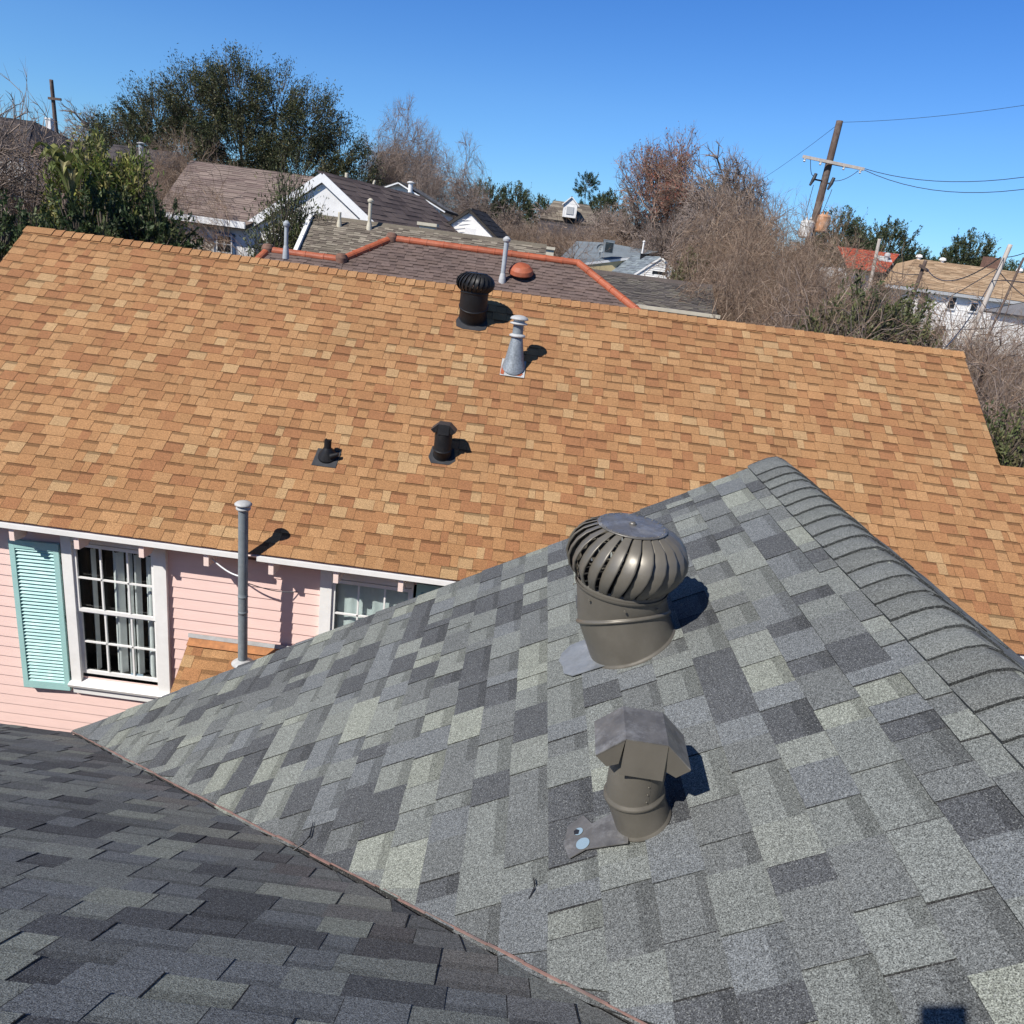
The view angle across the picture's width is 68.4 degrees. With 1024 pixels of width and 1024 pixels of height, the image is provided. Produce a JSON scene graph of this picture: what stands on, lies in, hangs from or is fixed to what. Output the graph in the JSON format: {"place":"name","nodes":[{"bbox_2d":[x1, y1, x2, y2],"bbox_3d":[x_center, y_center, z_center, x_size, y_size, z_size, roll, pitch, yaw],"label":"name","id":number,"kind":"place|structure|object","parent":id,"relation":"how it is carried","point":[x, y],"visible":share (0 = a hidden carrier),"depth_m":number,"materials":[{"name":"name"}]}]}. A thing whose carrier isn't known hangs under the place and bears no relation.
{"place":"outdoors","nodes":[
{"label":"outdoors","id":0,"kind":"place"},
{"bbox_2d":[83,673,157,684],"bbox_3d":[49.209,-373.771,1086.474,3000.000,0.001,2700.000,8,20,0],"label":"ground","id":1,"kind":"structure","parent":0,"point":[120,679],"depth_m":12.07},
{"bbox_2d":[0,189,46,261],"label":"shrub","id":2,"kind":"object","parent":1,"relation":"on","point":[7,226],"visible":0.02,"depth_m":12.78,"materials":[{"name":"green plant"}]},
{"bbox_2d":[0,197,61,248],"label":"shrub","id":3,"kind":"object","parent":1,"relation":"on","point":[23,214],"visible":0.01,"depth_m":14.29,"materials":[{"name":"green plant"}]},
{"bbox_2d":[0,59,64,242],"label":"bare tree","id":4,"kind":"object","parent":1,"relation":"on","point":[21,187],"visible":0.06,"depth_m":19.28,"materials":[{"name":"brown plant"}]},
{"bbox_2d":[0,88,108,227],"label":"bare tree","id":5,"kind":"object","parent":1,"relation":"on","point":[19,174],"visible":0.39,"depth_m":16.70,"materials":[{"name":"brown plant"}]},
{"bbox_2d":[48,79,61,132],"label":"utility pole","id":6,"kind":"object","parent":1,"relation":"on","point":[52,98],"visible":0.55,"depth_m":40.98,"materials":[{"name":"brown wood"}]},
{"bbox_2d":[0,117,116,198],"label":"dark roof house","id":7,"kind":"structure","parent":1,"relation":"on","point":[48,134],"depth_m":37.09,"materials":[{"name":"brown"}]},
{"bbox_2d":[31,141,86,213],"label":"banana plant","id":8,"kind":"object","parent":1,"relation":"on","point":[53,150],"visible":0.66,"depth_m":15.34,"materials":[{"name":"green plant"}]},
{"bbox_2d":[30,133,112,228],"bbox_3d":[-10.062,-4.330,17.722,2.470,8.385,3.387,-1,21,-23],"label":"bamboo clump","id":9,"kind":"object","parent":1,"relation":"on","point":[53,184],"visible":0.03,"depth_m":16.49,"materials":[{"name":"green plant"}]},
{"bbox_2d":[12,185,131,238],"bbox_3d":[-9.256,-3.169,16.326,4.021,7.346,2.914,19,22,29],"label":"shrub","id":10,"kind":"object","parent":1,"relation":"on","point":[71,223],"visible":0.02,"depth_m":15.17,"materials":[{"name":"green plant"}]},
{"bbox_2d":[47,159,98,231],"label":"banana plant","id":11,"kind":"object","parent":1,"relation":"on","point":[67,172],"visible":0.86,"depth_m":15.27,"materials":[{"name":"green plant"}]},
{"bbox_2d":[58,99,130,150],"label":"bare tree","id":12,"kind":"object","parent":1,"relation":"on","point":[78,125],"visible":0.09,"depth_m":52.59,"materials":[{"name":"brown plant"}]},
{"bbox_2d":[51,109,167,227],"bbox_3d":[-9.924,-4.799,18.359,3.583,8.871,2.613,8,20,0],"label":"bamboo clump","id":13,"kind":"object","parent":1,"relation":"on","point":[102,162],"visible":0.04,"depth_m":17.11,"materials":[{"name":"green plant"}]},
{"bbox_2d":[46,174,186,247],"bbox_3d":[-9.080,-3.560,17.149,4.144,7.572,3.003,8,20,0],"label":"shrub","id":14,"kind":"object","parent":1,"relation":"on","point":[132,231],"visible":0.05,"depth_m":16.15,"materials":[{"name":"green plant"}]},
{"bbox_2d":[61,139,173,241],"bbox_3d":[-9.363,-4.554,18.586,2.474,8.400,3.393,24,25,38],"label":"bamboo clump","id":15,"kind":"object","parent":1,"relation":"on","point":[110,182],"visible":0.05,"depth_m":17.15,"materials":[{"name":"green plant"}]},
{"bbox_2d":[95,186,204,250],"bbox_3d":[-8.483,-3.795,18.128,2.976,7.504,4.108,11,20,9],"label":"shrub","id":16,"kind":"object","parent":1,"relation":"on","point":[155,207],"visible":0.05,"depth_m":17.05,"materials":[{"name":"green plant"}]},
{"bbox_2d":[109,118,239,222],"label":"bare tree","id":17,"kind":"object","parent":1,"relation":"on","point":[170,173],"visible":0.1,"depth_m":29.69,"materials":[{"name":"brown plant"}]},
{"bbox_2d":[133,155,243,255],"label":"bare tree","id":18,"kind":"object","parent":1,"relation":"on","point":[212,226],"visible":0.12,"depth_m":26.16,"materials":[{"name":"brown plant"}]},
{"bbox_2d":[77,38,388,253],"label":"oak tree","id":19,"kind":"object","parent":1,"relation":"on","point":[214,98],"visible":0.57,"depth_m":48.15,"materials":[{"name":"green plant"}]},
{"bbox_2d":[226,187,306,256],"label":"young tree","id":20,"kind":"object","parent":1,"relation":"on","point":[273,224],"visible":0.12,"depth_m":19.88,"materials":[{"name":"green plant"}]},
{"bbox_2d":[247,151,325,256],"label":"young tree","id":21,"kind":"object","parent":1,"relation":"on","point":[283,202],"visible":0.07,"depth_m":20.46,"materials":[{"name":"green plant"}]},
{"bbox_2d":[265,180,333,248],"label":"young tree","id":22,"kind":"object","parent":1,"relation":"on","point":[305,212],"visible":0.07,"depth_m":20.49,"materials":[{"name":"green plant"}]},
{"bbox_2d":[358,96,451,209],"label":"bare tree","id":23,"kind":"object","parent":1,"relation":"on","point":[394,152],"visible":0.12,"depth_m":53.84,"materials":[{"name":"brown plant"}]},
{"bbox_2d":[360,180,458,220],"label":"grey roof house","id":24,"kind":"structure","parent":1,"relation":"on","point":[442,209],"depth_m":40.40,"materials":[{"name":"white"}]},
{"bbox_2d":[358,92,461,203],"bbox_3d":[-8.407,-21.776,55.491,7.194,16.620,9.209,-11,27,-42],"label":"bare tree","id":25,"kind":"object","parent":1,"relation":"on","point":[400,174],"visible":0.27,"depth_m":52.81,"materials":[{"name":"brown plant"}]},
{"bbox_2d":[255,232,640,308],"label":"tile ridge house","id":26,"kind":"structure","parent":1,"relation":"on","point":[392,254],"depth_m":15.62,"materials":[{"name":"ceramic"}]},
{"bbox_2d":[282,220,289,259],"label":"plumbing vent","id":27,"kind":"object","parent":26,"relation":"on","point":[286,225],"visible":1,"depth_m":14.47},
{"bbox_2d":[498,236,510,283],"bbox_3d":[-0.156,-5.095,15.347,0.162,0.980,0.162,8,20,0],"label":"plumbing vent","id":28,"kind":"object","parent":26,"relation":"on","point":[502,276],"visible":0.94,"depth_m":15.31,"materials":[{"name":"metal"}]},
{"bbox_2d":[508,262,532,279],"bbox_3d":[0.189,-4.992,15.601,0.522,0.335,0.496,8,20,0],"label":"dome vent","id":29,"kind":"object","parent":26,"relation":"on","point":[520,270],"visible":1,"depth_m":15.44,"materials":[{"name":"metal"}]},
{"bbox_2d":[403,128,497,218],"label":"bare tree","id":30,"kind":"object","parent":1,"relation":"on","point":[464,190],"visible":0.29,"depth_m":50.94,"materials":[{"name":"brown plant"}]},
{"bbox_2d":[461,177,506,225],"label":"evergreen tree","id":31,"kind":"object","parent":1,"relation":"on","point":[499,202],"visible":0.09,"depth_m":73.62,"materials":[{"name":"green plant"}]},
{"bbox_2d":[294,213,720,318],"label":"tan roof house","id":32,"kind":"structure","parent":1,"relation":"on","point":[329,236],"depth_m":20.27,"materials":[{"name":"white paint"}]},
{"bbox_2d":[486,199,535,241],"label":"bare tree","id":33,"kind":"object","parent":1,"relation":"on","point":[505,222],"visible":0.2,"depth_m":61.46,"materials":[{"name":"brown plant"}]},
{"bbox_2d":[0,226,1023,734],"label":"pink house","id":34,"kind":"structure","parent":1,"relation":"on","point":[164,408],"depth_m":8.78,"materials":[{"name":"orange"}]},
{"bbox_2d":[60,535,171,701],"bbox_3d":[-4.339,1.088,8.714,1.680,2.020,0.990,7,20,0],"label":"window","id":35,"kind":"structure","parent":34,"relation":"in","point":[117,599],"depth_m":8.48,"materials":[{"name":"white paint"}]},
{"bbox_2d":[231,500,252,667],"bbox_3d":[-2.779,0.947,7.786,0.229,2.249,0.229,8,20,0],"label":"flue pipe","id":36,"kind":"object","parent":34,"relation":"on","point":[243,507],"visible":0.79,"depth_m":7.67,"materials":[{"name":"metal"}]},
{"bbox_2d":[311,438,340,467],"bbox_3d":[-2.066,-0.670,8.410,0.281,0.287,0.203,8,20,0],"label":"plumbing vent","id":37,"kind":"object","parent":34,"relation":"on","point":[327,455],"visible":1,"depth_m":8.38,"materials":[{"name":"black metal"}]},
{"bbox_2d":[318,570,416,634],"bbox_3d":[-1.579,1.457,8.744,1.650,1.990,0.937,7,20,0],"label":"window","id":38,"kind":"structure","parent":34,"relation":"in","point":[355,597],"depth_m":8.15,"materials":[{"name":"white paint"}]},
{"bbox_2d":[428,421,456,464],"bbox_3d":[-0.772,-0.781,8.506,0.310,0.457,0.232,8,20,0],"label":"exhaust vent","id":39,"kind":"object","parent":34,"relation":"on","point":[442,451],"visible":1,"depth_m":8.43,"materials":[{"name":"black metal"}]},
{"bbox_2d":[456,271,494,330],"bbox_3d":[-0.492,-2.725,9.725,0.500,0.723,0.532,8,20,0],"label":"turbine vent","id":40,"kind":"object","parent":34,"relation":"on","point":[473,305],"visible":1,"depth_m":9.61,"materials":[{"name":"black metal"}]},
{"bbox_2d":[500,315,527,377],"bbox_3d":[0.049,-2.066,9.351,0.305,0.733,0.261,8,20,0],"label":"flue vent","id":41,"kind":"object","parent":34,"relation":"on","point":[513,364],"visible":1,"depth_m":9.32,"materials":[{"name":"metal"}]},
{"bbox_2d":[491,180,537,228],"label":"evergreen tree","id":42,"kind":"object","parent":1,"relation":"on","point":[525,203],"visible":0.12,"depth_m":78.13,"materials":[{"name":"green plant"}]},
{"bbox_2d":[501,207,570,255],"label":"bare tree","id":43,"kind":"object","parent":1,"relation":"on","point":[541,238],"visible":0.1,"depth_m":50.42,"materials":[{"name":"brown plant"}]},
{"bbox_2d":[524,193,551,225],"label":"evergreen tree","id":44,"kind":"object","parent":1,"relation":"on","point":[542,203],"visible":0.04,"depth_m":83.08,"materials":[{"name":"green plant"}]},
{"bbox_2d":[519,202,580,240],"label":"bare tree","id":45,"kind":"object","parent":1,"relation":"on","point":[541,210],"visible":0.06,"depth_m":66.17,"materials":[{"name":"brown plant"}]},
{"bbox_2d":[537,214,595,255],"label":"bare tree","id":46,"kind":"object","parent":1,"relation":"on","point":[575,237],"visible":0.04,"depth_m":51.95,"materials":[{"name":"brown plant"}]},
{"bbox_2d":[536,220,598,242],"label":"brown roof house","id":47,"kind":"structure","parent":1,"relation":"on","point":[556,225],"depth_m":59.00,"materials":[{"name":"white"}]},
{"bbox_2d":[540,196,597,225],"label":"dormer house","id":48,"kind":"structure","parent":1,"relation":"on","point":[570,207],"depth_m":65.33,"materials":[{"name":"white"}]},
{"bbox_2d":[551,218,611,269],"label":"bare tree","id":49,"kind":"object","parent":1,"relation":"on","point":[572,254],"visible":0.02,"depth_m":36.25,"materials":[{"name":"brown plant"}]},
{"bbox_2d":[573,171,606,209],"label":"pine tree","id":50,"kind":"object","parent":1,"relation":"on","point":[592,182],"visible":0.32,"depth_m":87.02,"materials":[{"name":"green plant"}]},
{"bbox_2d":[568,216,640,245],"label":"bare tree","id":51,"kind":"object","parent":1,"relation":"on","point":[617,241],"visible":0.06,"depth_m":49.65,"materials":[{"name":"brown plant"}]},
{"bbox_2d":[579,203,629,242],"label":"bare tree","id":52,"kind":"object","parent":1,"relation":"on","point":[598,217],"visible":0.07,"depth_m":57.09,"materials":[{"name":"brown plant"}]},
{"bbox_2d":[585,187,634,240],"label":"evergreen tree","id":53,"kind":"object","parent":1,"relation":"on","point":[609,200],"visible":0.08,"depth_m":68.94,"materials":[{"name":"green plant"}]},
{"bbox_2d":[562,241,674,278],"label":"blue grey house","id":54,"kind":"structure","parent":1,"relation":"on","point":[624,260],"depth_m":43.56,"materials":[{"name":"white"}]},
{"bbox_2d":[589,180,663,252],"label":"bare tree","id":55,"kind":"object","parent":1,"relation":"on","point":[633,207],"visible":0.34,"depth_m":50.85,"materials":[{"name":"brown plant"}]},
{"bbox_2d":[621,211,685,266],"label":"bare tree","id":56,"kind":"object","parent":1,"relation":"on","point":[665,234],"visible":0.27,"depth_m":46.99,"materials":[{"name":"brown plant"}]},
{"bbox_2d":[614,120,710,256],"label":"bare tree","id":57,"kind":"object","parent":1,"relation":"on","point":[670,174],"visible":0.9,"depth_m":47.34,"materials":[{"name":"brown plant"}]},
{"bbox_2d":[635,181,711,248],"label":"bare tree","id":58,"kind":"object","parent":1,"relation":"on","point":[641,231],"visible":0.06,"depth_m":49.77,"materials":[{"name":"brown plant"}]},
{"bbox_2d":[669,247,713,282],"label":"shrub","id":59,"kind":"object","parent":1,"relation":"on","point":[678,273],"visible":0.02,"depth_m":27.90,"materials":[{"name":"green plant"}]},
{"bbox_2d":[661,200,730,278],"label":"bare tree","id":60,"kind":"object","parent":1,"relation":"on","point":[681,235],"visible":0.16,"depth_m":40.55,"materials":[{"name":"brown plant"}]},
{"bbox_2d":[654,139,761,260],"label":"bare tree","id":61,"kind":"object","parent":1,"relation":"on","point":[728,181],"visible":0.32,"depth_m":44.76,"materials":[{"name":"brown plant"}]},
{"bbox_2d":[644,172,790,288],"bbox_3d":[8.270,-6.700,30.017,5.654,12.485,6.214,21,23,33],"label":"bare tree","id":62,"kind":"object","parent":1,"relation":"on","point":[684,243],"visible":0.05,"depth_m":27.91,"materials":[{"name":"brown plant"}]},
{"bbox_2d":[702,162,784,250],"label":"bare tree","id":63,"kind":"object","parent":1,"relation":"on","point":[759,204],"visible":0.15,"depth_m":45.11,"materials":[{"name":"brown plant"}]},
{"bbox_2d":[667,146,821,296],"bbox_3d":[7.887,-6.877,29.086,6.187,13.661,6.799,12,20,12],"label":"bare tree","id":64,"kind":"object","parent":1,"relation":"on","point":[726,231],"visible":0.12,"depth_m":27.80,"materials":[{"name":"brown plant"}]},
{"bbox_2d":[671,210,823,328],"bbox_3d":[5.336,-2.401,19.510,4.574,10.100,5.027,1,21,-19],"label":"bare tree","id":65,"kind":"object","parent":1,"relation":"on","point":[737,305],"visible":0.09,"depth_m":18.68,"materials":[{"name":"brown plant"}]},
{"bbox_2d":[678,215,853,329],"bbox_3d":[6.923,-3.748,22.864,5.509,10.124,5.392,0,21,-20],"label":"bare tree","id":66,"kind":"object","parent":1,"relation":"on","point":[755,272],"visible":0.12,"depth_m":21.69,"materials":[{"name":"brown plant"}]},
{"bbox_2d":[701,188,875,319],"bbox_3d":[8.574,-5.294,26.226,6.230,11.448,6.098,-10,26,-41],"label":"bare tree","id":67,"kind":"object","parent":1,"relation":"on","point":[799,243],"visible":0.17,"depth_m":24.05,"materials":[{"name":"brown plant"}]},
{"bbox_2d":[745,206,901,328],"bbox_3d":[8.200,-3.644,22.929,5.534,11.119,5.036,-4,23,-30],"label":"bare tree","id":68,"kind":"object","parent":1,"relation":"on","point":[820,271],"visible":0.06,"depth_m":21.54,"materials":[{"name":"brown plant"}]},
{"bbox_2d":[736,235,913,343],"bbox_3d":[6.100,-2.239,17.773,5.810,8.497,5.679,16,21,24],"label":"bare tree","id":69,"kind":"object","parent":1,"relation":"on","point":[782,314],"visible":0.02,"depth_m":16.07,"materials":[{"name":"brown plant"}]},
{"bbox_2d":[781,205,870,272],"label":"evergreen tree","id":70,"kind":"object","parent":1,"relation":"on","point":[850,231],"visible":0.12,"depth_m":52.80,"materials":[{"name":"green plant"}]},
{"bbox_2d":[798,120,864,258],"bbox_3d":[11.149,-8.093,29.321,2.306,12.901,0.732,8,20,0],"label":"utility pole","id":71,"kind":"object","parent":1,"relation":"on","point":[824,182],"visible":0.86,"depth_m":27.87,"materials":[{"name":"brown wood"}]},
{"bbox_2d":[765,263,910,342],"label":"bare tree","id":72,"kind":"object","parent":1,"relation":"on","point":[828,309],"depth_m":17.79,"materials":[{"name":"brown plant"}]},
{"bbox_2d":[793,294,883,340],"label":"shrub","id":73,"kind":"object","parent":1,"relation":"on","point":[831,313],"visible":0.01,"depth_m":16.00,"materials":[{"name":"green plant"}]},
{"bbox_2d":[768,255,923,342],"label":"bare tree","id":74,"kind":"object","parent":1,"relation":"on","point":[863,327],"visible":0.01,"depth_m":15.17,"materials":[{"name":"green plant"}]},
{"bbox_2d":[822,223,883,251],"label":"evergreen tree","id":75,"kind":"object","parent":1,"relation":"on","point":[870,244],"visible":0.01,"depth_m":56.68,"materials":[{"name":"green plant"}]},
{"bbox_2d":[819,246,898,292],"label":"red roof house","id":76,"kind":"structure","parent":1,"relation":"on","point":[893,257],"depth_m":43.42,"materials":[{"name":"white"}]},
{"bbox_2d":[793,265,926,345],"bbox_3d":[7.349,-1.695,17.662,4.410,7.785,3.139,8,20,0],"label":"shrub","id":77,"kind":"object","parent":1,"relation":"on","point":[892,314],"visible":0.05,"depth_m":16.43,"materials":[{"name":"green plant"}]},
{"bbox_2d":[782,237,951,345],"bbox_3d":[8.677,-2.590,21.177,5.069,10.185,4.613,6,20,-4],"label":"bare tree","id":78,"kind":"object","parent":1,"relation":"on","point":[850,305],"visible":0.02,"depth_m":19.70,"materials":[{"name":"brown plant"}]},
{"bbox_2d":[799,247,935,323],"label":"bare tree","id":79,"kind":"object","parent":1,"relation":"on","point":[872,282],"depth_m":22.74,"materials":[{"name":"brown plant"}]},
{"bbox_2d":[860,215,925,263],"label":"evergreen tree","id":80,"kind":"object","parent":1,"relation":"on","point":[887,236],"visible":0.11,"depth_m":58.43,"materials":[{"name":"green plant"}]},
{"bbox_2d":[854,282,955,349],"bbox_3d":[8.720,-1.725,18.543,3.060,7.591,4.300,-1,21,-23],"label":"shrub","id":81,"kind":"object","parent":1,"relation":"on","point":[921,315],"visible":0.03,"depth_m":17.20,"materials":[{"name":"green plant"}]},
{"bbox_2d":[876,301,1008,412],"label":"bare tree","id":82,"kind":"object","parent":1,"relation":"on","point":[971,321],"visible":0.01,"depth_m":16.58,"materials":[{"name":"brown plant"}]},
{"bbox_2d":[894,305,1019,412],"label":"bare tree","id":83,"kind":"object","parent":1,"relation":"on","point":[968,334],"depth_m":18.48,"materials":[{"name":"brown plant"}]},
{"bbox_2d":[903,275,1023,438],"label":"bare tree","id":84,"kind":"object","parent":1,"relation":"on","point":[983,340],"depth_m":15.23,"materials":[{"name":"brown plant"}]},
{"bbox_2d":[906,285,1023,443],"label":"bare tree","id":85,"kind":"object","parent":1,"relation":"on","point":[980,337],"visible":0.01,"depth_m":16.64,"materials":[{"name":"brown plant"}]},
{"bbox_2d":[913,295,1018,418],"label":"bare tree","id":86,"kind":"object","parent":1,"relation":"on","point":[975,342],"depth_m":18.16,"materials":[{"name":"brown plant"}]},
{"bbox_2d":[939,227,1007,270],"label":"evergreen tree","id":87,"kind":"object","parent":1,"relation":"on","point":[967,254],"visible":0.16,"depth_m":60.21,"materials":[{"name":"green plant"}]},
{"bbox_2d":[933,301,1023,429],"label":"bare tree","id":88,"kind":"object","parent":1,"relation":"on","point":[993,356],"visible":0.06,"depth_m":17.55,"materials":[{"name":"brown plant"}]},
{"bbox_2d":[944,330,1023,462],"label":"bare tree","id":89,"kind":"object","parent":1,"relation":"on","point":[993,366],"visible":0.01,"depth_m":13.92,"materials":[{"name":"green plant"}]},
{"bbox_2d":[963,244,1012,345],"bbox_3d":[12.303,-3.076,21.690,1.150,8.912,0.141,8,20,0],"label":"utility pole","id":90,"kind":"object","parent":1,"relation":"on","point":[996,277],"visible":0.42,"depth_m":20.51,"materials":[{"name":"grey wood"}]},
{"bbox_2d":[974,339,1023,463],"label":"bare tree","id":91,"kind":"object","parent":1,"relation":"on","point":[992,436],"visible":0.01,"depth_m":13.08,"materials":[{"name":"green plant"}]},
{"bbox_2d":[976,344,1023,464],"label":"bare tree","id":92,"kind":"object","parent":1,"relation":"on","point":[999,392],"visible":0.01,"depth_m":13.09,"materials":[{"name":"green plant"}]},
{"bbox_2d":[981,257,1023,351],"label":"utility pole","id":93,"kind":"object","parent":1,"relation":"on","point":[1008,291],"visible":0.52,"depth_m":28.11,"materials":[{"name":"brown wood"}]},
{"bbox_2d":[984,400,1023,467],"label":"shrub","id":94,"kind":"object","parent":1,"relation":"on","point":[1004,450],"visible":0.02,"depth_m":12.10,"materials":[{"name":"green plant"}]},
{"bbox_2d":[105,144,185,213],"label":"dark ridge house","id":95,"kind":"structure","parent":0,"point":[114,154],"depth_m":42.18,"materials":[{"name":"brown paint"}]},
{"bbox_2d":[160,161,458,255],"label":"white house","id":96,"kind":"structure","parent":0,"point":[346,196],"depth_m":27.85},
{"bbox_2d":[216,234,231,253],"bbox_3d":[-10.292,-9.588,26.957,0.580,0.620,0.060,7,20,0],"label":"window","id":97,"kind":"structure","parent":96,"relation":"in","point":[230,238],"depth_m":26.94,"materials":[{"name":"glass"}]},
{"bbox_2d":[447,208,511,239],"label":"white gable house","id":98,"kind":"structure","parent":0,"point":[473,222],"depth_m":35.65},
{"bbox_2d":[0,456,1023,1023],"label":"grey shingle house","id":99,"kind":"structure","parent":0,"point":[830,688],"depth_m":2.19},
{"bbox_2d":[559,513,688,675],"bbox_3d":[0.427,0.347,3.004,0.483,0.666,0.478,8,20,0],"label":"turbine vent","id":100,"kind":"object","parent":99,"relation":"on","point":[623,620],"visible":1,"depth_m":2.86,"materials":[{"name":"grey metal"}]},
{"bbox_2d":[564,706,690,858],"bbox_3d":[0.321,0.777,2.122,0.292,0.425,0.188,8,20,0],"label":"exhaust vent","id":101,"kind":"object","parent":99,"relation":"on","point":[640,753],"visible":1,"depth_m":2.05,"materials":[{"name":"grey metal"}]},
{"bbox_2d":[0,0,1023,269],"label":"sky","id":102,"kind":"structure","parent":0,"point":[550,91],"materials":[{"name":"blue"}]},
{"bbox_2d":[870,257,1023,351],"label":"tan hip house","id":103,"kind":"structure","parent":0,"point":[945,271],"depth_m":41.33,"materials":[{"name":"white"}]},
{"bbox_2d":[984,302,1023,364],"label":"grey edge house","id":104,"kind":"structure","parent":0,"point":[1017,307],"depth_m":36.98,"materials":[{"name":"white"}]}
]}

